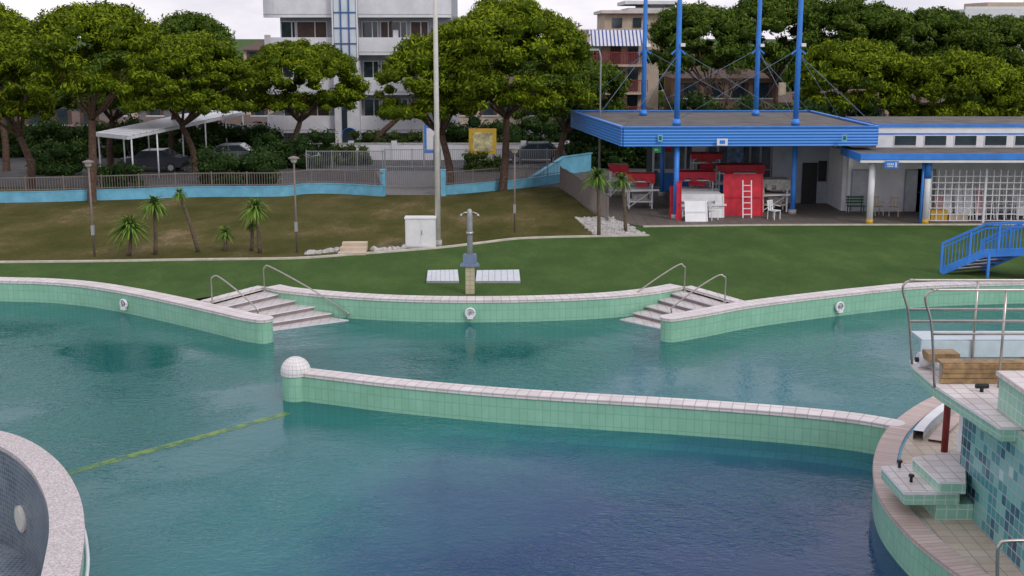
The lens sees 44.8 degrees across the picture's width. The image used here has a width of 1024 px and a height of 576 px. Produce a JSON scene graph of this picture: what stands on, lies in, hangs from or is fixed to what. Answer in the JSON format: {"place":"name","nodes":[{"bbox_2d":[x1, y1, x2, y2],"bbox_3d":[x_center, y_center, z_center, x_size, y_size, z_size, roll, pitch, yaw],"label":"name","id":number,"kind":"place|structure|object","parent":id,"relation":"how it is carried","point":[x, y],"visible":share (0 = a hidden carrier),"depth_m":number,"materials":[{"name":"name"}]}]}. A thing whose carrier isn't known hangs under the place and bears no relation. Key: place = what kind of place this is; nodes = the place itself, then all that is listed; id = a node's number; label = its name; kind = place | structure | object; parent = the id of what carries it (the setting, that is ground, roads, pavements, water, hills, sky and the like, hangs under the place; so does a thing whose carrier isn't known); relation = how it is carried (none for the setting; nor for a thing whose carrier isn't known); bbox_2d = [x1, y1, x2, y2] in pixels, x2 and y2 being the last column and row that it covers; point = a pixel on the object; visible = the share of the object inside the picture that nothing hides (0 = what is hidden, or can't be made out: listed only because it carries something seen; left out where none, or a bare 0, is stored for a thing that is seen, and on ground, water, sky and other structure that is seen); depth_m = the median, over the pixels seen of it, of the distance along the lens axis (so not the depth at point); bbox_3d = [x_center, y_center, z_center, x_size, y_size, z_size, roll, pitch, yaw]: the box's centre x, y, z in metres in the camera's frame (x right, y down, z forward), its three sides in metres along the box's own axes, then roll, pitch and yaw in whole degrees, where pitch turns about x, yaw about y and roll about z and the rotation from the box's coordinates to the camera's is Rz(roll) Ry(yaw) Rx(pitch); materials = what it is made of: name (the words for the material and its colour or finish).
{"place":"outdoors","nodes":[
{"label":"outdoors","id":0,"kind":"place"},
{"bbox_2d":[0,187,596,260],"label":"lawn","id":1,"kind":"structure","parent":0,"point":[45,230],"depth_m":60.03,"materials":[{"name":"green plant"}]},
{"bbox_2d":[0,2,34,170],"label":"pine tree","id":2,"kind":"object","parent":1,"relation":"on","point":[13,23],"visible":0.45,"depth_m":80.12,"materials":[{"name":"green plant"}]},
{"bbox_2d":[0,34,59,190],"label":"pine tree","id":3,"kind":"object","parent":1,"relation":"on","point":[12,63],"visible":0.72,"depth_m":70.74,"materials":[{"name":"green plant"}]},
{"bbox_2d":[26,135,88,175],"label":"shrub mass","id":4,"kind":"object","parent":1,"relation":"on","point":[54,158],"visible":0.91,"depth_m":79.44,"materials":[{"name":"green plant"}]},
{"bbox_2d":[19,0,173,201],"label":"pine tree","id":5,"kind":"object","parent":1,"relation":"on","point":[105,26],"visible":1,"depth_m":64.52,"materials":[{"name":"green plant"}]},
{"bbox_2d":[97,160,146,188],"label":"shrub mass","id":6,"kind":"object","parent":1,"relation":"on","point":[120,168],"visible":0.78,"depth_m":71.73,"materials":[{"name":"green plant"}]},
{"bbox_2d":[105,214,153,255],"bbox_3d":[-15.639,-2.167,50.903,2.137,1.752,2.071,0,12,0],"label":"yucca plant","id":7,"kind":"object","parent":1,"relation":"on","point":[130,229],"visible":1,"depth_m":50.57,"materials":[{"name":"green plant"}]},
{"bbox_2d":[138,195,170,254],"bbox_3d":[-14.701,-2.612,51.100,1.462,2.528,1.523,4,12,18],"label":"palm tree","id":8,"kind":"object","parent":1,"relation":"on","point":[155,207],"visible":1,"depth_m":50.87,"materials":[{"name":"green plant"}]},
{"bbox_2d":[118,29,257,172],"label":"pine tree","id":9,"kind":"object","parent":1,"relation":"on","point":[193,53],"visible":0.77,"depth_m":77.82,"materials":[{"name":"green plant"}]},
{"bbox_2d":[0,184,384,202],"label":"wall","id":10,"kind":"structure","parent":1,"relation":"on","point":[20,197],"depth_m":69.24,"materials":[{"name":"blue paint"}]},
{"bbox_2d":[0,183,382,192],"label":"cap","id":11,"kind":"object","parent":10,"relation":"on","point":[188,187],"visible":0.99,"depth_m":69.10,"materials":[{"name":"blue paint"}]},
{"bbox_2d":[0,169,382,191],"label":"railing fence","id":12,"kind":"object","parent":11,"relation":"on","point":[196,184],"visible":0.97,"depth_m":69.15,"materials":[{"name":"grey metal"}]},
{"bbox_2d":[189,144,282,185],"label":"shrub mass","id":13,"kind":"object","parent":1,"relation":"on","point":[262,160],"visible":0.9,"depth_m":74.45,"materials":[{"name":"green plant"}]},
{"bbox_2d":[236,198,277,253],"bbox_3d":[-10.665,-2.593,51.418,1.728,2.356,1.719,6,13,27],"label":"palm tree","id":14,"kind":"object","parent":1,"relation":"on","point":[255,210],"visible":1,"depth_m":51.09,"materials":[{"name":"green plant"}]},
{"bbox_2d":[404,216,435,248],"bbox_3d":[-3.886,-2.368,52.883,1.338,1.360,0.645,0,12,0],"label":"electrical cabinet","id":15,"kind":"object","parent":1,"relation":"on","point":[420,231],"visible":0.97,"depth_m":52.59,"materials":[{"name":"grey metal"}]},
{"bbox_2d":[373,33,482,184],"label":"pine tree","id":16,"kind":"object","parent":1,"relation":"on","point":[415,53],"visible":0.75,"depth_m":69.21,"materials":[{"name":"green plant"}]},
{"bbox_2d":[433,0,441,246],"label":"floodlight pole","id":17,"kind":"object","parent":1,"relation":"on","point":[436,135],"visible":0.94,"depth_m":52.12,"materials":[{"name":"metal"}]},
{"bbox_2d":[446,175,559,194],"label":"wall","id":18,"kind":"structure","parent":1,"relation":"on","point":[483,187],"depth_m":72.13,"materials":[{"name":"blue paint"}]},
{"bbox_2d":[419,0,598,191],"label":"pine tree","id":19,"kind":"object","parent":1,"relation":"on","point":[507,32],"visible":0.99,"depth_m":67.82,"materials":[{"name":"green plant"}]},
{"bbox_2d":[580,167,615,234],"bbox_3d":[3.851,-3.855,55.627,1.814,3.128,1.833,0,12,0],"label":"palm tree","id":20,"kind":"object","parent":1,"relation":"on","point":[597,179],"visible":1,"depth_m":55.37,"materials":[{"name":"green plant"}]},
{"bbox_2d":[575,216,649,235],"bbox_3d":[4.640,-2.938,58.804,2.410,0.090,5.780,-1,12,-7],"label":"gravel bed","id":21,"kind":"object","parent":1,"relation":"on","point":[592,221],"visible":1,"depth_m":58.36,"materials":[{"name":"grey gravel"}]},
{"bbox_2d":[334,60,362,142],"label":"stair tower","id":22,"kind":"structure","parent":0,"point":[354,120],"depth_m":94.78,"materials":[{"name":"white paint"}]},
{"bbox_2d":[280,0,458,142],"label":"walls","id":23,"kind":"structure","parent":0,"point":[454,13],"depth_m":95.66,"materials":[{"name":"white paint"}]},
{"bbox_2d":[333,0,359,60],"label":"window","id":24,"kind":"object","parent":23,"relation":"in","point":[344,23],"depth_m":93.44,"materials":[{"name":"glass"}]},
{"bbox_2d":[263,0,450,132],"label":"balcony parapet","id":25,"kind":"structure","parent":23,"relation":"attached to","point":[366,8],"depth_m":94.17,"materials":[{"name":"white paint"}]},
{"bbox_2d":[376,171,446,194],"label":"entrance path","id":26,"kind":"structure","parent":0,"point":[425,182],"depth_m":74.98,"materials":[{"name":"concrete"}]},
{"bbox_2d":[0,103,967,186],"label":"street","id":27,"kind":"structure","parent":0,"point":[18,167],"depth_m":80.88,"materials":[{"name":"grey asphalt"}]},
{"bbox_2d":[54,45,175,166],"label":"pine tree","id":28,"kind":"object","parent":27,"relation":"on","point":[102,58],"visible":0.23,"depth_m":81.75,"materials":[{"name":"green plant"}]},
{"bbox_2d":[0,114,286,157],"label":"shrub mass","id":29,"kind":"object","parent":27,"relation":"on","point":[32,134],"visible":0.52,"depth_m":91.03,"materials":[{"name":"green plant"}]},
{"bbox_2d":[117,148,189,171],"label":"parked car","id":30,"kind":"object","parent":27,"relation":"on","point":[171,160],"visible":0.69,"depth_m":81.39,"materials":[{"name":"paint"}]},
{"bbox_2d":[96,110,244,177],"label":"white canopy","id":31,"kind":"object","parent":27,"relation":"on","point":[147,128],"visible":0.69,"depth_m":80.35,"materials":[{"name":"metal"}]},
{"bbox_2d":[154,8,236,148],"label":"pine tree","id":32,"kind":"object","parent":27,"relation":"on","point":[184,21],"visible":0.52,"depth_m":84.49,"materials":[{"name":"green plant"}]},
{"bbox_2d":[247,128,338,169],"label":"shrub mass","id":33,"kind":"object","parent":27,"relation":"on","point":[298,146],"visible":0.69,"depth_m":83.44,"materials":[{"name":"green plant"}]},
{"bbox_2d":[235,37,371,156],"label":"pine tree","id":34,"kind":"object","parent":27,"relation":"on","point":[302,59],"visible":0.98,"depth_m":85.59,"materials":[{"name":"green plant"}]},
{"bbox_2d":[306,150,384,170],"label":"railing fence","id":35,"kind":"object","parent":27,"relation":"on","point":[366,169],"visible":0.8,"depth_m":82.20,"materials":[{"name":"metal"}]},
{"bbox_2d":[330,142,372,165],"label":"hedge","id":36,"kind":"object","parent":27,"relation":"on","point":[352,147],"visible":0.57,"depth_m":85.62,"materials":[{"name":"green plant"}]},
{"bbox_2d":[349,128,422,142],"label":"hedge","id":37,"kind":"object","parent":27,"relation":"on","point":[410,137],"visible":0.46,"depth_m":91.37,"materials":[{"name":"green plant"}]},
{"bbox_2d":[311,144,557,159],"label":"wall","id":38,"kind":"structure","parent":27,"relation":"on","point":[406,153],"depth_m":89.34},
{"bbox_2d":[384,148,556,167],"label":"railing fence","id":39,"kind":"object","parent":27,"relation":"on","point":[465,149],"visible":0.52,"depth_m":83.74,"materials":[{"name":"metal"}]},
{"bbox_2d":[460,150,501,171],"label":"hedge","id":40,"kind":"object","parent":27,"relation":"on","point":[471,159],"visible":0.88,"depth_m":81.77,"materials":[{"name":"green plant"}]},
{"bbox_2d":[469,129,495,169],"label":"yellow notice board","id":41,"kind":"object","parent":27,"relation":"on","point":[481,140],"visible":0.78,"depth_m":81.93,"materials":[{"name":"paint"}]},
{"bbox_2d":[443,114,569,142],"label":"shrub mass","id":42,"kind":"object","parent":27,"relation":"on","point":[454,133],"visible":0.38,"depth_m":91.20,"materials":[{"name":"green plant"}]},
{"bbox_2d":[509,141,562,163],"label":"parked car","id":43,"kind":"object","parent":27,"relation":"on","point":[539,154],"visible":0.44,"depth_m":86.75,"materials":[{"name":"paint"}]},
{"bbox_2d":[511,57,633,160],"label":"pine tree","id":44,"kind":"object","parent":27,"relation":"on","point":[590,74],"visible":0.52,"depth_m":79.70,"materials":[{"name":"green plant"}]},
{"bbox_2d":[561,117,646,168],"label":"shrub mass","id":45,"kind":"object","parent":27,"relation":"on","point":[633,157],"visible":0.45,"depth_m":83.34,"materials":[{"name":"green plant"}]},
{"bbox_2d":[638,0,756,100],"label":"pine tree","id":46,"kind":"object","parent":27,"relation":"on","point":[728,29],"visible":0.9,"depth_m":92.83,"materials":[{"name":"green plant"}]},
{"bbox_2d":[648,91,882,157],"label":"shrub mass","id":47,"kind":"object","parent":27,"relation":"on","point":[696,100],"visible":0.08,"depth_m":86.92,"materials":[{"name":"green plant"}]},
{"bbox_2d":[715,0,830,108],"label":"pine tree","id":48,"kind":"object","parent":27,"relation":"on","point":[778,16],"visible":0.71,"depth_m":94.90,"materials":[{"name":"green plant"}]},
{"bbox_2d":[790,0,913,116],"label":"pine tree","id":49,"kind":"object","parent":27,"relation":"on","point":[857,18],"visible":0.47,"depth_m":95.97,"materials":[{"name":"green plant"}]},
{"bbox_2d":[791,36,920,115],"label":"pine tree","id":50,"kind":"object","parent":27,"relation":"on","point":[852,62],"visible":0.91,"depth_m":87.38,"materials":[{"name":"green plant"}]},
{"bbox_2d":[865,5,979,102],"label":"pine tree","id":51,"kind":"object","parent":27,"relation":"on","point":[942,26],"visible":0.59,"depth_m":97.25,"materials":[{"name":"green plant"}]},
{"bbox_2d":[887,48,1023,115],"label":"pine tree","id":52,"kind":"object","parent":27,"relation":"on","point":[934,78],"visible":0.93,"depth_m":85.92,"materials":[{"name":"green plant"}]},
{"bbox_2d":[944,12,1023,75],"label":"pine tree","id":53,"kind":"object","parent":27,"relation":"on","point":[991,35],"visible":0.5,"depth_m":97.18,"materials":[{"name":"green plant"}]},
{"bbox_2d":[0,289,1023,575],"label":"water","id":54,"kind":"structure","parent":0,"point":[308,489],"depth_m":29.42,"materials":[{"name":"teal liquid"}]},
{"bbox_2d":[70,412,289,474],"bbox_3d":[-8.193,3.781,29.967,0.292,0.001,6.907,11,16,42],"label":"pool lane marking","id":55,"kind":"object","parent":54,"relation":"on","point":[146,451],"visible":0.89,"depth_m":30.19,"materials":[{"name":"yellow plastic"}]},
{"bbox_2d":[0,39,1023,300],"bbox_3d":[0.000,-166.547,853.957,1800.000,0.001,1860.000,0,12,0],"label":"ground","id":56,"kind":"structure","parent":0,"point":[750,263],"depth_m":48.97,"materials":[{"name":"green plant"}]},
{"bbox_2d":[0,49,551,109],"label":"background trees","id":57,"kind":"object","parent":56,"relation":"on","point":[520,71],"visible":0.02,"depth_m":147.15,"materials":[{"name":"green plant"}]},
{"bbox_2d":[0,234,648,262],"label":"lawn curb","id":58,"kind":"structure","parent":56,"relation":"on","point":[262,258],"depth_m":50.41,"materials":[{"name":"concrete"}]},
{"bbox_2d":[459,209,479,293],"bbox_3d":[-1.474,-1.280,43.428,0.737,3.000,0.450,0,12,0],"label":"outdoor shower","id":59,"kind":"object","parent":56,"relation":"on","point":[469,263],"visible":1,"depth_m":43.40,"materials":[{"name":"grey metal"}]},
{"bbox_2d":[475,270,519,282],"bbox_3d":[-0.520,-0.442,46.539,1.661,0.095,2.216,0,12,0],"label":"shower tray","id":60,"kind":"object","parent":56,"relation":"on","point":[497,276],"visible":1,"depth_m":46.24,"materials":[{"name":"tile"}]},
{"bbox_2d":[0,277,1023,343],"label":"swimming pool","id":61,"kind":"structure","parent":56,"relation":"in","point":[238,324],"depth_m":42.99,"materials":[{"name":"green tile"}]},
{"bbox_2d":[0,543,39,575],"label":"floor","id":62,"kind":"structure","parent":61,"relation":"on","point":[13,562],"depth_m":26.20,"materials":[{"name":"blue tile"}]},
{"bbox_2d":[0,451,84,575],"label":"wall","id":63,"kind":"structure","parent":61,"relation":"on","point":[19,485],"depth_m":26.11,"materials":[{"name":"tile"}]},
{"bbox_2d":[0,431,84,575],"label":"coping","id":64,"kind":"object","parent":63,"relation":"on","point":[46,470],"visible":1,"depth_m":23.22,"materials":[{"name":"stone"}]},
{"bbox_2d":[200,286,348,330],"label":"pool stairs","id":65,"kind":"structure","parent":61,"relation":"on","point":[287,314],"depth_m":42.98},
{"bbox_2d":[282,376,303,401],"bbox_3d":[-5.864,3.441,33.883,0.750,2.400,0.750,0,12,0],"label":"post","id":66,"kind":"object","parent":61,"relation":"on","point":[292,389],"visible":0.23,"depth_m":33.40,"materials":[{"name":"green tile"}]},
{"bbox_2d":[303,377,885,453],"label":"wall","id":67,"kind":"structure","parent":61,"relation":"on","point":[776,429],"depth_m":31.03,"materials":[{"name":"green tile"}]},
{"bbox_2d":[303,368,904,428],"bbox_3d":[1.714,2.745,31.376,15.703,0.095,0.938,3,12,16],"label":"coping","id":68,"kind":"object","parent":67,"relation":"on","point":[781,410],"visible":0.99,"depth_m":31.04,"materials":[{"name":"stone"}]},
{"bbox_2d":[620,286,743,328],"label":"pool stairs","id":69,"kind":"structure","parent":61,"relation":"on","point":[649,316],"depth_m":43.20,"materials":[{"name":"tile"}]},
{"bbox_2d":[872,396,1023,575],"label":"diving platform base","id":70,"kind":"object","parent":61,"relation":"on","point":[918,540],"visible":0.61,"depth_m":23.38,"materials":[{"name":"tile"}]},
{"bbox_2d":[880,360,1023,574],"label":"diving platform","id":71,"kind":"structure","parent":70,"relation":"on","point":[977,478],"depth_m":23.05,"materials":[{"name":"white tile"}]},
{"bbox_2d":[902,279,1023,363],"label":"platform railing","id":72,"kind":"object","parent":70,"relation":"on","point":[910,321],"visible":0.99,"depth_m":25.13,"materials":[{"name":"silver metal"}]},
{"bbox_2d":[911,331,1023,382],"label":"springboard","id":73,"kind":"object","parent":70,"relation":"on","point":[950,350],"visible":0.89,"depth_m":25.03,"materials":[{"name":"white plastic"}]},
{"bbox_2d":[924,288,1023,387],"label":"platform railing","id":74,"kind":"object","parent":70,"relation":"on","point":[1003,321],"visible":0.98,"depth_m":23.43,"materials":[{"name":"silver metal"}]},
{"bbox_2d":[578,27,1023,109],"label":"background trees","id":75,"kind":"object","parent":56,"relation":"on","point":[787,78],"visible":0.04,"depth_m":146.47,"materials":[{"name":"green plant"}]},
{"bbox_2d":[643,224,1023,226],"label":"pavement curb","id":76,"kind":"structure","parent":56,"relation":"on","point":[795,225],"depth_m":59.07,"materials":[{"name":"concrete"}]},
{"bbox_2d":[939,221,1023,277],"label":"blue footbridge","id":77,"kind":"object","parent":56,"relation":"on","point":[994,257],"visible":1,"depth_m":46.64,"materials":[{"name":"paint"}]},
{"bbox_2d":[0,0,1023,38],"label":"sky","id":78,"kind":"structure","parent":0,"point":[245,18],"materials":[{"name":"white"}]},
{"bbox_2d":[573,29,658,109],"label":"walls","id":79,"kind":"structure","parent":0,"point":[652,78],"depth_m":110.40,"materials":[{"name":"brown concrete"}]},
{"bbox_2d":[589,30,647,45],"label":"awning","id":80,"kind":"object","parent":79,"relation":"attached to","point":[616,38],"visible":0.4,"depth_m":108.86,"materials":[{"name":"fabric"}]},
{"bbox_2d":[597,13,659,28],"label":"storey","id":81,"kind":"object","parent":79,"relation":"on","point":[604,20],"visible":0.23,"depth_m":111.46,"materials":[{"name":"beige paint"}]},
{"bbox_2d":[663,76,772,109],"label":"walls","id":82,"kind":"structure","parent":0,"point":[669,86],"depth_m":106.94,"materials":[{"name":"paint"}]},
{"bbox_2d":[573,171,1023,225],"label":"pavement","id":83,"kind":"structure","parent":0,"point":[641,213],"depth_m":61.89,"materials":[{"name":"grey concrete"}]},
{"bbox_2d":[536,154,590,176],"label":"panel","id":84,"kind":"object","parent":83,"relation":"on","point":[577,164],"visible":0.55,"depth_m":80.88,"materials":[{"name":"blue paint"}]},
{"bbox_2d":[560,166,609,220],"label":"wall","id":85,"kind":"structure","parent":83,"relation":"on","point":[571,184],"depth_m":65.81,"materials":[{"name":"grey paint"}]},
{"bbox_2d":[625,172,658,208],"bbox_3d":[6.712,-5.099,64.862,1.845,1.840,1.250,0,12,0],"label":"stacked bar table","id":86,"kind":"object","parent":83,"relation":"on","point":[642,178],"visible":0.94,"depth_m":64.51,"materials":[{"name":"white paint"}]},
{"bbox_2d":[679,170,719,190],"bbox_3d":[9.518,-5.074,64.371,2.342,1.990,1.250,0,12,0],"label":"stacked bar table","id":87,"kind":"object","parent":83,"relation":"on","point":[697,177],"visible":0.54,"depth_m":63.76,"materials":[{"name":"white paint"}]},
{"bbox_2d":[689,152,721,188],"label":"stacked bar table","id":88,"kind":"object","parent":83,"relation":"on","point":[703,158],"visible":0.42,"depth_m":69.41,"materials":[{"name":"white paint"}]},
{"bbox_2d":[570,0,879,219],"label":"beach bar pavilion","id":89,"kind":"structure","parent":83,"relation":"on","point":[754,135],"depth_m":62.51,"materials":[{"name":"blue paint"}]},
{"bbox_2d":[714,163,764,191],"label":"stacked bar table","id":90,"kind":"object","parent":83,"relation":"on","point":[748,168],"visible":0.42,"depth_m":66.14,"materials":[{"name":"red paint"}]},
{"bbox_2d":[723,174,762,215],"bbox_3d":[11.559,-4.658,62.097,1.979,2.059,0.435,0,12,0],"label":"red folding board","id":91,"kind":"object","parent":83,"relation":"on","point":[732,188],"visible":0.91,"depth_m":62.09,"materials":[{"name":"red wood"}]},
{"bbox_2d":[763,177,790,211],"bbox_3d":[13.457,-4.783,63.701,1.857,1.690,1.250,0,12,0],"label":"stacked bar table","id":92,"kind":"object","parent":83,"relation":"on","point":[775,186],"visible":0.74,"depth_m":63.28,"materials":[{"name":"white paint"}]},
{"bbox_2d":[771,146,829,202],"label":"side wall","id":93,"kind":"structure","parent":83,"relation":"on","point":[781,164],"depth_m":66.30,"materials":[{"name":"grey paint"}]},
{"bbox_2d":[801,163,817,202],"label":"dark door","id":94,"kind":"structure","parent":93,"relation":"attached to","point":[809,183],"depth_m":66.44,"materials":[{"name":"black wood"}]},
{"bbox_2d":[827,146,846,210],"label":"side wall","id":95,"kind":"structure","parent":83,"relation":"on","point":[837,174],"depth_m":64.72,"materials":[{"name":"white paint"}]},
{"bbox_2d":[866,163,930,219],"bbox_3d":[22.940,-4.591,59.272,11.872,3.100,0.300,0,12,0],"label":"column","id":96,"kind":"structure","parent":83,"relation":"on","point":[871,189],"depth_m":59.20,"materials":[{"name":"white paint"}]},
{"bbox_2d":[845,157,1023,211],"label":"back wall","id":97,"kind":"structure","parent":83,"relation":"on","point":[889,182],"depth_m":63.27,"materials":[{"name":"white paint"}]},
{"bbox_2d":[849,127,1023,146],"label":"clerestory","id":98,"kind":"object","parent":97,"relation":"on","point":[885,140],"depth_m":61.68,"materials":[{"name":"white paint"}]},
{"bbox_2d":[843,147,1023,153],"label":"canopy","id":99,"kind":"object","parent":98,"relation":"attached to","point":[940,150],"visible":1,"depth_m":60.20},
{"bbox_2d":[860,154,1023,162],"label":"canopy edge","id":100,"kind":"object","parent":99,"relation":"attached to","point":[942,156],"depth_m":58.39,"materials":[{"name":"paint"}]},
{"bbox_2d":[928,169,1023,222],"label":"white lattice fence","id":101,"kind":"object","parent":83,"relation":"on","point":[984,195],"visible":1,"depth_m":59.66,"materials":[{"name":"white metal"}]},
{"bbox_2d":[930,185,1023,219],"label":"stacked sunloungers","id":102,"kind":"object","parent":83,"relation":"on","point":[960,207],"visible":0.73,"depth_m":60.96,"materials":[{"name":"white paint"}]},
{"bbox_2d":[845,116,1023,126],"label":"roof","id":103,"kind":"object","parent":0,"point":[949,121],"visible":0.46,"depth_m":63.45,"materials":[{"name":"grey concrete"}]},
{"bbox_2d":[932,2,1023,50],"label":"white apartment block","id":104,"kind":"structure","parent":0,"point":[996,9],"depth_m":185.53,"materials":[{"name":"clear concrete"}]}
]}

